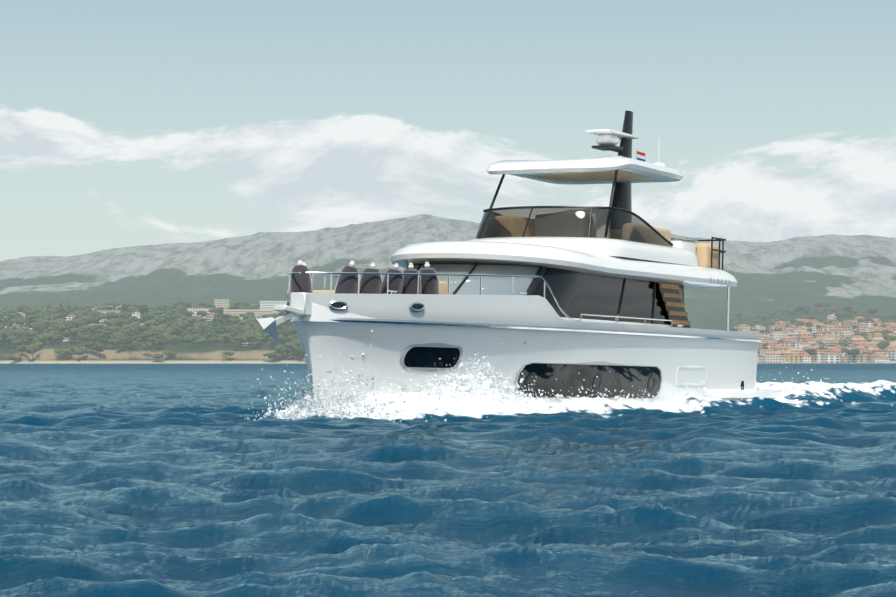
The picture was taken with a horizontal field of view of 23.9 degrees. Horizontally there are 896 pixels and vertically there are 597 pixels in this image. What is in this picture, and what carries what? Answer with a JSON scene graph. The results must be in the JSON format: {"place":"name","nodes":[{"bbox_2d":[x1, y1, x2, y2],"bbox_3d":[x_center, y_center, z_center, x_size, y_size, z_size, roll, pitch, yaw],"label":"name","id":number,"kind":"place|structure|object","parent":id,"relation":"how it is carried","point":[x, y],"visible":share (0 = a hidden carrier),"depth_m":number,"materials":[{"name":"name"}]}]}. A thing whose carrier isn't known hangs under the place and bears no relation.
{"place":"outdoors","nodes":[
{"label":"outdoors","id":0,"kind":"place"},
{"bbox_2d":[0,363,895,596],"bbox_3d":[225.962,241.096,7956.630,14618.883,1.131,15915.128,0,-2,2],"label":"sea","id":1,"kind":"structure","parent":0,"point":[177,511],"depth_m":15.49,"materials":[{"name":"liquid"}]},
{"bbox_2d":[0,374,895,446],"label":"sea wake patch","id":2,"kind":"object","parent":1,"relation":"on","point":[854,414],"visible":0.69,"depth_m":37.37,"materials":[{"name":"liquid"}]},
{"bbox_2d":[257,110,790,407],"bbox_3d":[1.515,-0.634,44.045,4.950,7.730,18.140,0,-2,31],"label":"yacht","id":3,"kind":"object","parent":1,"relation":"on","point":[565,296],"visible":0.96,"depth_m":41.84,"materials":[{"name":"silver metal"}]},
{"bbox_2d":[247,282,834,422],"bbox_3d":[2.729,1.249,46.109,6.538,2.682,21.019,-1,-2,28],"label":"wake spray","id":4,"kind":"object","parent":1,"relation":"on","point":[462,379],"visible":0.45,"depth_m":38.53,"materials":[{"name":"white liquid"}]},
{"bbox_2d":[0,214,895,363],"bbox_3d":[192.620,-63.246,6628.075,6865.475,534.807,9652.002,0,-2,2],"label":"terrain","id":5,"kind":"structure","parent":0,"point":[857,273],"depth_m":5842.58,"materials":[{"name":"grey stone"}]},
{"bbox_2d":[0,330,15,347],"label":"tree","id":6,"kind":"object","parent":5,"relation":"on","point":[5,334],"visible":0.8,"depth_m":2107.83,"materials":[{"name":"green plant"}]},
{"bbox_2d":[1,320,14,324],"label":"tree","id":7,"kind":"object","parent":5,"relation":"on","point":[7,321],"visible":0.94,"depth_m":2397.97,"materials":[{"name":"green plant"}]},
{"bbox_2d":[7,336,16,341],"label":"tree","id":8,"kind":"object","parent":5,"relation":"on","point":[11,338],"visible":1,"depth_m":2074.27,"materials":[{"name":"green plant"}]},
{"bbox_2d":[8,356,21,360],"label":"tree","id":9,"kind":"object","parent":5,"relation":"on","point":[12,358],"visible":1,"depth_m":2012.88,"materials":[{"name":"green plant"}]},
{"bbox_2d":[15,318,25,324],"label":"tree","id":10,"kind":"object","parent":5,"relation":"on","point":[22,321],"visible":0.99,"depth_m":2343.18,"materials":[{"name":"green plant"}]},
{"bbox_2d":[16,345,26,356],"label":"tree","id":11,"kind":"object","parent":5,"relation":"on","point":[21,347],"visible":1,"depth_m":2030.90,"materials":[{"name":"green plant"}]},
{"bbox_2d":[16,332,26,337],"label":"tree","id":12,"kind":"object","parent":5,"relation":"on","point":[19,334],"visible":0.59,"depth_m":2088.22,"materials":[{"name":"green plant"}]},
{"bbox_2d":[17,339,28,345],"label":"tree","id":13,"kind":"object","parent":5,"relation":"on","point":[22,342],"visible":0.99,"depth_m":2047.17,"materials":[{"name":"green plant"}]},
{"bbox_2d":[27,314,36,322],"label":"tree","id":14,"kind":"object","parent":5,"relation":"on","point":[31,318],"visible":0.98,"depth_m":2401.95,"materials":[{"name":"green plant"}]},
{"bbox_2d":[26,344,40,361],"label":"tree","id":15,"kind":"object","parent":5,"relation":"on","point":[31,349],"visible":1,"depth_m":2024.47,"materials":[{"name":"green plant"}]},
{"bbox_2d":[32,325,43,330],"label":"tree","id":16,"kind":"object","parent":5,"relation":"on","point":[37,327],"visible":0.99,"depth_m":2275.42,"materials":[{"name":"green plant"}]},
{"bbox_2d":[33,335,47,341],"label":"tree","id":17,"kind":"object","parent":5,"relation":"on","point":[41,338],"visible":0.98,"depth_m":2059.01,"materials":[{"name":"green plant"}]},
{"bbox_2d":[35,307,48,312],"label":"tree","id":18,"kind":"object","parent":5,"relation":"on","point":[38,310],"visible":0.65,"depth_m":2748.51,"materials":[{"name":"green plant"}]},
{"bbox_2d":[37,320,49,328],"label":"tree","id":19,"kind":"object","parent":5,"relation":"on","point":[45,322],"visible":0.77,"depth_m":2361.14,"materials":[{"name":"green plant"}]},
{"bbox_2d":[38,315,53,319],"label":"tree","id":20,"kind":"object","parent":5,"relation":"on","point":[47,317],"visible":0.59,"depth_m":2395.69,"materials":[{"name":"green plant"}]},
{"bbox_2d":[43,333,64,345],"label":"tree","id":21,"kind":"object","parent":5,"relation":"on","point":[52,337],"visible":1,"depth_m":2063.99,"materials":[{"name":"green plant"}]},
{"bbox_2d":[54,312,65,318],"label":"tree","id":22,"kind":"object","parent":5,"relation":"on","point":[60,315],"visible":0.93,"depth_m":2457.92,"materials":[{"name":"green plant"}]},
{"bbox_2d":[54,324,66,331],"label":"tree","id":23,"kind":"object","parent":5,"relation":"on","point":[61,327],"visible":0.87,"depth_m":2245.35,"materials":[{"name":"green plant"}]},
{"bbox_2d":[56,307,65,313],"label":"tree","id":24,"kind":"object","parent":5,"relation":"on","point":[59,310],"visible":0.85,"depth_m":2642.18,"materials":[{"name":"green plant"}]},
{"bbox_2d":[54,348,73,359],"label":"tree","id":25,"kind":"object","parent":5,"relation":"on","point":[62,352],"visible":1,"depth_m":2016.67,"materials":[{"name":"green plant"}]},
{"bbox_2d":[63,328,77,345],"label":"tree","id":26,"kind":"object","parent":5,"relation":"on","point":[69,332],"visible":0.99,"depth_m":2092.30,"materials":[{"name":"green plant"}]},
{"bbox_2d":[66,324,75,328],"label":"tree","id":27,"kind":"object","parent":5,"relation":"on","point":[69,326],"visible":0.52,"depth_m":2297.61,"materials":[{"name":"green plant"}]},
{"bbox_2d":[68,320,85,327],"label":"tree","id":28,"kind":"object","parent":5,"relation":"on","point":[76,323],"visible":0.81,"depth_m":2352.73,"materials":[{"name":"green plant"}]},
{"bbox_2d":[74,346,87,360],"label":"tree","id":29,"kind":"object","parent":5,"relation":"on","point":[80,350],"visible":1,"depth_m":2010.10,"materials":[{"name":"green plant"}]},
{"bbox_2d":[77,306,89,310],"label":"tree","id":30,"kind":"object","parent":5,"relation":"on","point":[83,308],"visible":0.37,"depth_m":2682.44,"materials":[{"name":"green plant"}]},
{"bbox_2d":[80,335,92,341],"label":"tree","id":31,"kind":"object","parent":5,"relation":"on","point":[85,338],"visible":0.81,"depth_m":2092.94,"materials":[{"name":"green plant"}]},
{"bbox_2d":[84,341,95,353],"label":"tree","id":32,"kind":"object","parent":5,"relation":"on","point":[89,345],"visible":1,"depth_m":2022.35,"materials":[{"name":"green plant"}]},
{"bbox_2d":[84,318,97,324],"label":"tree","id":33,"kind":"object","parent":5,"relation":"on","point":[88,321],"visible":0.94,"depth_m":2395.59,"materials":[{"name":"green plant"}]},
{"bbox_2d":[83,315,98,322],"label":"tree","id":34,"kind":"object","parent":5,"relation":"on","point":[91,318],"visible":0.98,"depth_m":2404.56,"materials":[{"name":"green plant"}]},
{"bbox_2d":[89,325,102,333],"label":"tree","id":35,"kind":"object","parent":5,"relation":"on","point":[94,329],"visible":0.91,"depth_m":2194.03,"materials":[{"name":"green plant"}]},
{"bbox_2d":[91,343,105,357],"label":"tree","id":36,"kind":"object","parent":5,"relation":"on","point":[99,347],"visible":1,"depth_m":2020.98,"materials":[{"name":"green plant"}]},
{"bbox_2d":[96,329,107,334],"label":"tree","id":37,"kind":"object","parent":5,"relation":"on","point":[99,331],"visible":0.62,"depth_m":2134.80,"materials":[{"name":"green plant"}]},
{"bbox_2d":[107,339,114,349],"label":"tree","id":38,"kind":"object","parent":5,"relation":"on","point":[111,341],"visible":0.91,"depth_m":2054.17,"materials":[{"name":"green plant"}]},
{"bbox_2d":[109,326,118,331],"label":"tree","id":39,"kind":"object","parent":5,"relation":"on","point":[114,328],"visible":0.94,"depth_m":2255.35,"materials":[{"name":"green plant"}]},
{"bbox_2d":[106,318,122,325],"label":"tree","id":40,"kind":"object","parent":5,"relation":"on","point":[116,321],"visible":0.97,"depth_m":2382.21,"materials":[{"name":"green plant"}]},
{"bbox_2d":[107,313,123,318],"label":"tree","id":41,"kind":"object","parent":5,"relation":"on","point":[112,315],"visible":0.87,"depth_m":2477.91,"materials":[{"name":"green plant"}]},
{"bbox_2d":[114,337,124,352],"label":"tree","id":42,"kind":"object","parent":5,"relation":"on","point":[119,340],"visible":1,"depth_m":2036.57,"materials":[{"name":"green plant"}]},
{"bbox_2d":[118,334,132,346],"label":"tree","id":43,"kind":"object","parent":5,"relation":"on","point":[126,335],"visible":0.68,"depth_m":2060.74,"materials":[{"name":"green plant"}]},
{"bbox_2d":[114,334,137,340],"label":"tree","id":44,"kind":"object","parent":5,"relation":"on","point":[133,337],"visible":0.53,"depth_m":2064.58,"materials":[{"name":"green plant"}]},
{"bbox_2d":[123,328,134,334],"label":"tree","id":45,"kind":"object","parent":5,"relation":"on","point":[127,331],"visible":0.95,"depth_m":2182.83,"materials":[{"name":"green plant"}]},
{"bbox_2d":[132,318,146,322],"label":"tree","id":46,"kind":"object","parent":5,"relation":"on","point":[139,320],"visible":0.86,"depth_m":2438.21,"materials":[{"name":"green plant"}]},
{"bbox_2d":[138,306,148,314],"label":"tree","id":47,"kind":"object","parent":5,"relation":"on","point":[141,309],"visible":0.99,"depth_m":2538.18,"materials":[{"name":"green plant"}]},
{"bbox_2d":[139,334,148,339],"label":"tree","id":48,"kind":"object","parent":5,"relation":"on","point":[143,336],"visible":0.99,"depth_m":2131.56,"materials":[{"name":"green plant"}]},
{"bbox_2d":[140,325,151,332],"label":"tree","id":49,"kind":"object","parent":5,"relation":"on","point":[145,328],"visible":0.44,"depth_m":2285.35,"materials":[{"name":"green plant"}]},
{"bbox_2d":[141,343,151,349],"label":"tree","id":50,"kind":"object","parent":5,"relation":"on","point":[145,346],"visible":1,"depth_m":2039.61,"materials":[{"name":"green plant"}]},
{"bbox_2d":[141,313,152,320],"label":"tree","id":51,"kind":"object","parent":5,"relation":"on","point":[146,316],"visible":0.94,"depth_m":2431.64,"materials":[{"name":"green plant"}]},
{"bbox_2d":[143,320,158,326],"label":"tree","id":52,"kind":"object","parent":5,"relation":"on","point":[147,323],"visible":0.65,"depth_m":2332.75,"materials":[{"name":"green plant"}]},
{"bbox_2d":[148,331,160,346],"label":"tree","id":53,"kind":"object","parent":5,"relation":"on","point":[156,334],"visible":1,"depth_m":2083.14,"materials":[{"name":"green plant"}]},
{"bbox_2d":[151,353,163,358],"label":"tree","id":54,"kind":"object","parent":5,"relation":"on","point":[157,356],"visible":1,"depth_m":2025.68,"materials":[{"name":"green plant"}]},
{"bbox_2d":[150,324,167,331],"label":"tree","id":55,"kind":"object","parent":5,"relation":"on","point":[163,327],"visible":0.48,"depth_m":2296.63,"materials":[{"name":"green plant"}]},
{"bbox_2d":[152,316,165,323],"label":"tree","id":56,"kind":"object","parent":5,"relation":"on","point":[161,320],"visible":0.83,"depth_m":2436.18,"materials":[{"name":"green plant"}]},
{"bbox_2d":[153,339,167,345],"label":"tree","id":57,"kind":"object","parent":5,"relation":"on","point":[159,342],"visible":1,"depth_m":2071.50,"materials":[{"name":"green plant"}]},
{"bbox_2d":[163,351,175,355],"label":"tree","id":58,"kind":"object","parent":5,"relation":"on","point":[168,353],"visible":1,"depth_m":2030.02,"materials":[{"name":"green plant"}]},
{"bbox_2d":[169,327,181,343],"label":"tree","id":59,"kind":"object","parent":5,"relation":"on","point":[176,331],"visible":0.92,"depth_m":2156.04,"materials":[{"name":"green plant"}]},
{"bbox_2d":[171,300,182,306],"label":"tree","id":60,"kind":"object","parent":5,"relation":"on","point":[175,303],"visible":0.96,"depth_m":2904.64,"materials":[{"name":"green plant"}]},
{"bbox_2d":[172,323,185,328],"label":"tree","id":61,"kind":"object","parent":5,"relation":"on","point":[182,327],"visible":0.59,"depth_m":2308.07,"materials":[{"name":"green plant"}]},
{"bbox_2d":[175,310,187,315],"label":"tree","id":62,"kind":"object","parent":5,"relation":"on","point":[182,312],"visible":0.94,"depth_m":2473.55,"materials":[{"name":"green plant"}]},
{"bbox_2d":[175,320,188,326],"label":"tree","id":63,"kind":"object","parent":5,"relation":"on","point":[180,322],"visible":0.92,"depth_m":2313.46,"materials":[{"name":"green plant"}]},
{"bbox_2d":[178,336,190,342],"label":"tree","id":64,"kind":"object","parent":5,"relation":"on","point":[184,340],"visible":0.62,"depth_m":2093.34,"materials":[{"name":"green plant"}]},
{"bbox_2d":[178,302,191,307],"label":"tree","id":65,"kind":"object","parent":5,"relation":"on","point":[186,304],"visible":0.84,"depth_m":2902.09,"materials":[{"name":"green plant"}]},
{"bbox_2d":[184,317,200,326],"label":"tree","id":66,"kind":"object","parent":5,"relation":"on","point":[194,319],"visible":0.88,"depth_m":2394.20,"materials":[{"name":"green plant"}]},
{"bbox_2d":[187,336,198,347],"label":"tree","id":67,"kind":"object","parent":5,"relation":"on","point":[191,339],"visible":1,"depth_m":2067.39,"materials":[{"name":"green plant"}]},
{"bbox_2d":[192,339,202,346],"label":"tree","id":68,"kind":"object","parent":5,"relation":"on","point":[198,341],"visible":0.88,"depth_m":2088.02,"materials":[{"name":"green plant"}]},
{"bbox_2d":[196,311,207,316],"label":"tree","id":69,"kind":"object","parent":5,"relation":"on","point":[203,313],"visible":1,"depth_m":2538.75,"materials":[{"name":"green plant"}]},
{"bbox_2d":[197,337,208,346],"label":"tree","id":70,"kind":"object","parent":5,"relation":"on","point":[205,340],"visible":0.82,"depth_m":2102.66,"materials":[{"name":"green plant"}]},
{"bbox_2d":[211,321,222,326],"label":"tree","id":71,"kind":"object","parent":5,"relation":"on","point":[216,324],"visible":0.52,"depth_m":2332.95,"materials":[{"name":"green plant"}]},
{"bbox_2d":[213,316,223,322],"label":"tree","id":72,"kind":"object","parent":5,"relation":"on","point":[219,319],"visible":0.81,"depth_m":2392.47,"materials":[{"name":"green plant"}]},
{"bbox_2d":[214,307,223,313],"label":"tree","id":73,"kind":"object","parent":5,"relation":"on","point":[219,310],"visible":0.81,"depth_m":2559.88,"materials":[{"name":"green plant"}]},
{"bbox_2d":[215,325,229,332],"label":"tree","id":74,"kind":"object","parent":5,"relation":"on","point":[221,329],"visible":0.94,"depth_m":2266.21,"materials":[{"name":"green plant"}]},
{"bbox_2d":[219,314,228,325],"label":"tree","id":75,"kind":"object","parent":5,"relation":"on","point":[225,316],"visible":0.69,"depth_m":2422.59,"materials":[{"name":"green plant"}]},
{"bbox_2d":[223,351,234,356],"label":"tree","id":76,"kind":"object","parent":5,"relation":"on","point":[229,353],"visible":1,"depth_m":2052.04,"materials":[{"name":"green plant"}]},
{"bbox_2d":[228,317,237,323],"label":"tree","id":77,"kind":"object","parent":5,"relation":"on","point":[233,320],"visible":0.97,"depth_m":2406.82,"materials":[{"name":"green plant"}]},
{"bbox_2d":[233,302,242,306],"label":"tree","id":78,"kind":"object","parent":5,"relation":"on","point":[238,304],"visible":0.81,"depth_m":2765.85,"materials":[{"name":"green plant"}]},
{"bbox_2d":[238,318,249,325],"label":"tree","id":79,"kind":"object","parent":5,"relation":"on","point":[241,322],"visible":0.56,"depth_m":2387.08,"materials":[{"name":"green plant"}]},
{"bbox_2d":[234,333,255,346],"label":"tree","id":80,"kind":"object","parent":5,"relation":"on","point":[246,337],"visible":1,"depth_m":2088.92,"materials":[{"name":"green plant"}]},
{"bbox_2d":[241,327,252,332],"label":"tree","id":81,"kind":"object","parent":5,"relation":"on","point":[244,329],"visible":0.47,"depth_m":2282.30,"materials":[{"name":"green plant"}]},
{"bbox_2d":[243,314,254,319],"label":"tree","id":82,"kind":"object","parent":5,"relation":"on","point":[246,316],"visible":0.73,"depth_m":2415.68,"materials":[{"name":"green plant"}]},
{"bbox_2d":[244,321,258,327],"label":"tree","id":83,"kind":"object","parent":5,"relation":"on","point":[252,324],"visible":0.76,"depth_m":2321.40,"materials":[{"name":"green plant"}]},
{"bbox_2d":[246,318,258,322],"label":"tree","id":84,"kind":"object","parent":5,"relation":"on","point":[251,320],"visible":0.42,"depth_m":2376.54,"materials":[{"name":"green plant"}]},
{"bbox_2d":[247,341,263,346],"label":"tree","id":85,"kind":"object","parent":5,"relation":"on","point":[256,343],"visible":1,"depth_m":2075.47,"materials":[{"name":"green plant"}]},
{"bbox_2d":[251,337,262,341],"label":"tree","id":86,"kind":"object","parent":5,"relation":"on","point":[259,339],"visible":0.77,"depth_m":2107.45,"materials":[{"name":"green plant"}]},
{"bbox_2d":[263,351,283,361],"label":"tree","id":87,"kind":"object","parent":5,"relation":"on","point":[274,355],"visible":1,"depth_m":2029.27,"materials":[{"name":"green plant"}]},
{"bbox_2d":[274,345,287,358],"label":"tree","id":88,"kind":"object","parent":5,"relation":"on","point":[278,348],"visible":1,"depth_m":2030.99,"materials":[{"name":"green plant"}]},
{"bbox_2d":[277,330,290,335],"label":"tree","id":89,"kind":"object","parent":5,"relation":"on","point":[285,332],"visible":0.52,"depth_m":2087.56,"materials":[{"name":"green plant"}]},
{"bbox_2d":[278,334,293,342],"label":"tree","id":90,"kind":"object","parent":5,"relation":"on","point":[281,338],"visible":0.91,"depth_m":2065.98,"materials":[{"name":"green plant"}]},
{"bbox_2d":[281,347,291,357],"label":"tree","id":91,"kind":"object","parent":5,"relation":"on","point":[284,349],"visible":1,"depth_m":2021.77,"materials":[{"name":"green plant"}]},
{"bbox_2d":[282,340,300,350],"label":"tree","id":92,"kind":"object","parent":5,"relation":"on","point":[292,344],"visible":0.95,"depth_m":2021.44,"materials":[{"name":"green plant"}]},
{"bbox_2d":[293,346,302,357],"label":"tree","id":93,"kind":"object","parent":5,"relation":"on","point":[296,348],"visible":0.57,"depth_m":2003.36,"materials":[{"name":"green plant"}]},
{"bbox_2d":[4,299,895,362],"bbox_3d":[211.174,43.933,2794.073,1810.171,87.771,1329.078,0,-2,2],"label":"town buildings","id":94,"kind":"structure","parent":5,"relation":"on","point":[800,338],"depth_m":2654.33,"materials":[{"name":"brown tile"}]},
{"bbox_2d":[793,321,804,325],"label":"tree","id":95,"kind":"object","parent":5,"relation":"on","point":[799,323],"visible":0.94,"depth_m":3124.72,"materials":[{"name":"green plant"}]},
{"bbox_2d":[806,348,816,355],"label":"tree","id":96,"kind":"object","parent":5,"relation":"on","point":[812,351],"visible":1,"depth_m":2449.59,"materials":[{"name":"green plant"}]},
{"bbox_2d":[834,312,844,320],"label":"tree","id":97,"kind":"object","parent":5,"relation":"on","point":[838,314],"visible":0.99,"depth_m":3424.63,"materials":[{"name":"green plant"}]},
{"bbox_2d":[848,349,859,359],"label":"tree","id":98,"kind":"object","parent":5,"relation":"on","point":[853,352],"visible":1,"depth_m":2454.63,"materials":[{"name":"green plant"}]},
{"bbox_2d":[876,342,889,349],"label":"tree","id":99,"kind":"object","parent":5,"relation":"on","point":[881,345],"visible":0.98,"depth_m":2487.71,"materials":[{"name":"green plant"}]},
{"bbox_2d":[880,329,894,333],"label":"tree","id":100,"kind":"object","parent":5,"relation":"on","point":[883,331],"visible":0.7,"depth_m":2836.03,"materials":[{"name":"green plant"}]},
{"bbox_2d":[0,0,895,260],"label":"sky","id":101,"kind":"structure","parent":0,"point":[124,123],"materials":[{"name":"blue"}]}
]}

